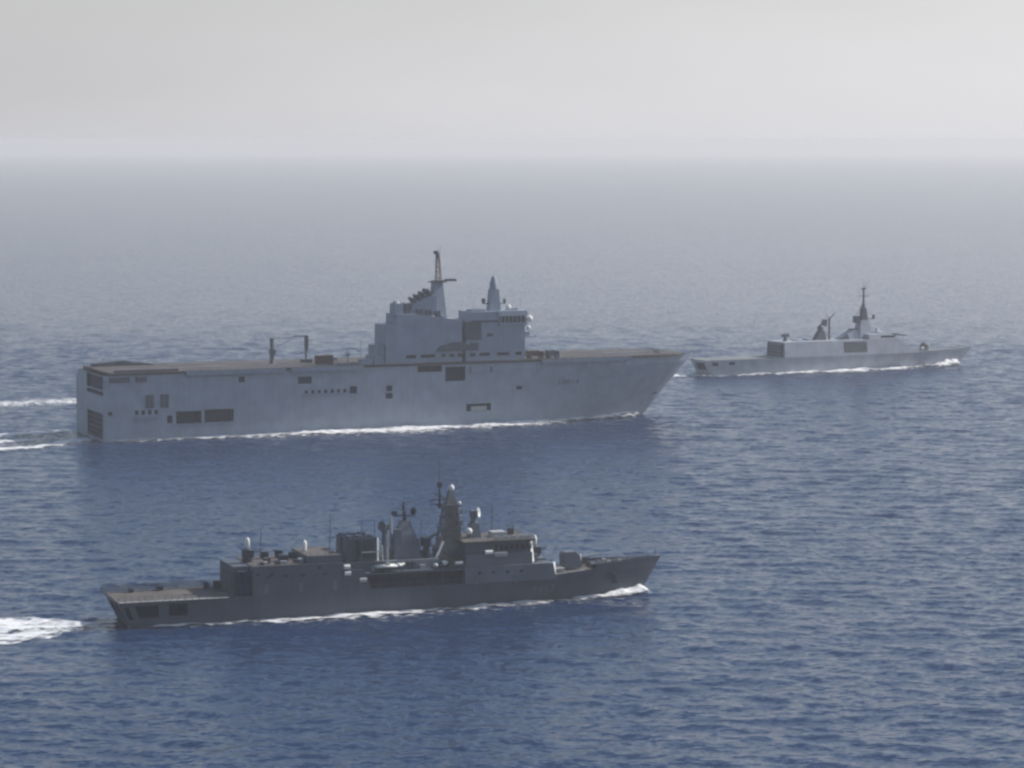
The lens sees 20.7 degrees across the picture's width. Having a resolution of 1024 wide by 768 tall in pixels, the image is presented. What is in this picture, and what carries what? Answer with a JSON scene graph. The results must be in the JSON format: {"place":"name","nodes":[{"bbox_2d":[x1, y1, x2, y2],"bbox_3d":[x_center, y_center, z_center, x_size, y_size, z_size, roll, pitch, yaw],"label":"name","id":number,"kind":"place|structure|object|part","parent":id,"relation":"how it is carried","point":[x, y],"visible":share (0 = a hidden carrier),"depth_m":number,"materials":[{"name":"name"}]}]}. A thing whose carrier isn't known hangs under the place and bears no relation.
{"place":"outdoors","nodes":[
{"label":"outdoors","id":0,"kind":"place"},
{"bbox_2d":[0,155,1023,767],"bbox_3d":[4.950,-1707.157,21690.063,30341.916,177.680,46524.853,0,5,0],"label":"sea","id":1,"kind":"structure","parent":0,"point":[834,579],"depth_m":791.12,"materials":[{"name":"blue liquid"}]},
{"bbox_2d":[0,430,91,450],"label":"stern wash","id":2,"kind":"object","parent":1,"relation":"on","point":[82,439],"visible":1,"depth_m":877.27,"materials":[{"name":"white liquid"}]},
{"bbox_2d":[0,617,97,643],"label":"stern wash","id":3,"kind":"object","parent":1,"relation":"on","point":[15,624],"visible":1,"depth_m":540.23,"materials":[{"name":"white liquid"}]},
{"bbox_2d":[0,374,702,405],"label":"stern wash","id":4,"kind":"object","parent":1,"relation":"on","point":[4,403],"visible":0.16,"depth_m":1008.06,"materials":[{"name":"white liquid"}]},
{"bbox_2d":[113,411,636,440],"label":"wake foam","id":5,"kind":"object","parent":1,"relation":"on","point":[402,428],"visible":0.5,"depth_m":909.76,"materials":[{"name":"white"}]},
{"bbox_2d":[100,461,660,627],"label":"frigate","id":6,"kind":"object","parent":1,"relation":"on","point":[456,568],"visible":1,"depth_m":560.67,"materials":[{"name":"grey metal"}]},
{"bbox_2d":[264,585,268,593],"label":"side door","id":7,"kind":"structure","parent":6,"relation":"in","point":[266,588],"depth_m":549.38,"materials":[{"name":"grey metal"}]},
{"bbox_2d":[299,583,302,591],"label":"side door","id":8,"kind":"structure","parent":6,"relation":"in","point":[300,584],"depth_m":551.80,"materials":[{"name":"grey metal"}]},
{"bbox_2d":[333,581,336,589],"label":"side door","id":9,"kind":"structure","parent":6,"relation":"in","point":[334,582],"depth_m":554.23,"materials":[{"name":"grey metal"}]},
{"bbox_2d":[374,560,404,569],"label":"rigid inflatable boat","id":10,"kind":"object","parent":6,"relation":"on","point":[387,566],"visible":1,"depth_m":558.68,"materials":[{"name":"white paint"}]},
{"bbox_2d":[475,575,478,584],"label":"side door","id":11,"kind":"structure","parent":6,"relation":"in","point":[476,577],"depth_m":564.34,"materials":[{"name":"grey metal"}]},
{"bbox_2d":[513,573,516,581],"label":"side door","id":12,"kind":"structure","parent":6,"relation":"in","point":[514,574],"depth_m":567.10,"materials":[{"name":"grey metal"}]},
{"bbox_2d":[76,251,690,441],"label":"assault ship","id":13,"kind":"object","parent":1,"relation":"on","point":[425,361],"visible":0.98,"depth_m":912.46,"materials":[{"name":"grey metal"}]},
{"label":"side door","id":14,"kind":"part","parent":13,"relation":"part of","materials":[{"name":"grey metal"}]},
{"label":"side door","id":15,"kind":"part","parent":13,"relation":"part of","materials":[{"name":"grey metal"}]},
{"bbox_2d":[315,355,332,363],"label":"deck container","id":16,"kind":"object","parent":13,"relation":"on","point":[323,359],"visible":0.97,"depth_m":906.68,"materials":[{"name":"grey metal"}]},
{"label":"deck level window","id":17,"kind":"part","parent":13,"relation":"part of","materials":[{"name":"black glass"}]},
{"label":"deck level window","id":18,"kind":"part","parent":13,"relation":"part of","materials":[{"name":"black glass"}]},
{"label":"deck level window","id":19,"kind":"part","parent":13,"relation":"part of","materials":[{"name":"black glass"}]},
{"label":"deck level window","id":20,"kind":"part","parent":13,"relation":"part of","materials":[{"name":"black glass"}]},
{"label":"bridge window","id":21,"kind":"part","parent":13,"relation":"part of","materials":[{"name":"black glass"}]},
{"bbox_2d":[525,350,544,358],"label":"deck vehicle","id":22,"kind":"object","parent":13,"relation":"on","point":[529,354],"visible":1,"depth_m":931.98,"materials":[{"name":"grey paint"}]},
{"bbox_2d":[545,350,559,357],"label":"deck vehicle","id":23,"kind":"object","parent":13,"relation":"on","point":[549,353],"visible":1,"depth_m":933.62,"materials":[{"name":"grey metal"}]},
{"bbox_2d":[149,584,651,626],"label":"wake foam","id":24,"kind":"object","parent":1,"relation":"on","point":[638,588],"visible":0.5,"depth_m":560.75,"materials":[{"name":"white"}]},
{"bbox_2d":[687,359,959,375],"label":"wake foam","id":25,"kind":"object","parent":1,"relation":"on","point":[945,361],"visible":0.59,"depth_m":1146.18,"materials":[{"name":"white"}]},
{"bbox_2d":[690,280,970,375],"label":"stealth frigate","id":26,"kind":"object","parent":1,"relation":"on","point":[861,344],"visible":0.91,"depth_m":1144.76,"materials":[{"name":"grey metal"}]},
{"bbox_2d":[767,342,783,356],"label":"hangar door","id":27,"kind":"structure","parent":26,"relation":"in","point":[769,347],"depth_m":1137.77,"materials":[{"name":"grey metal"}]},
{"bbox_2d":[0,0,1023,155],"label":"sky","id":28,"kind":"structure","parent":0,"point":[78,77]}
]}

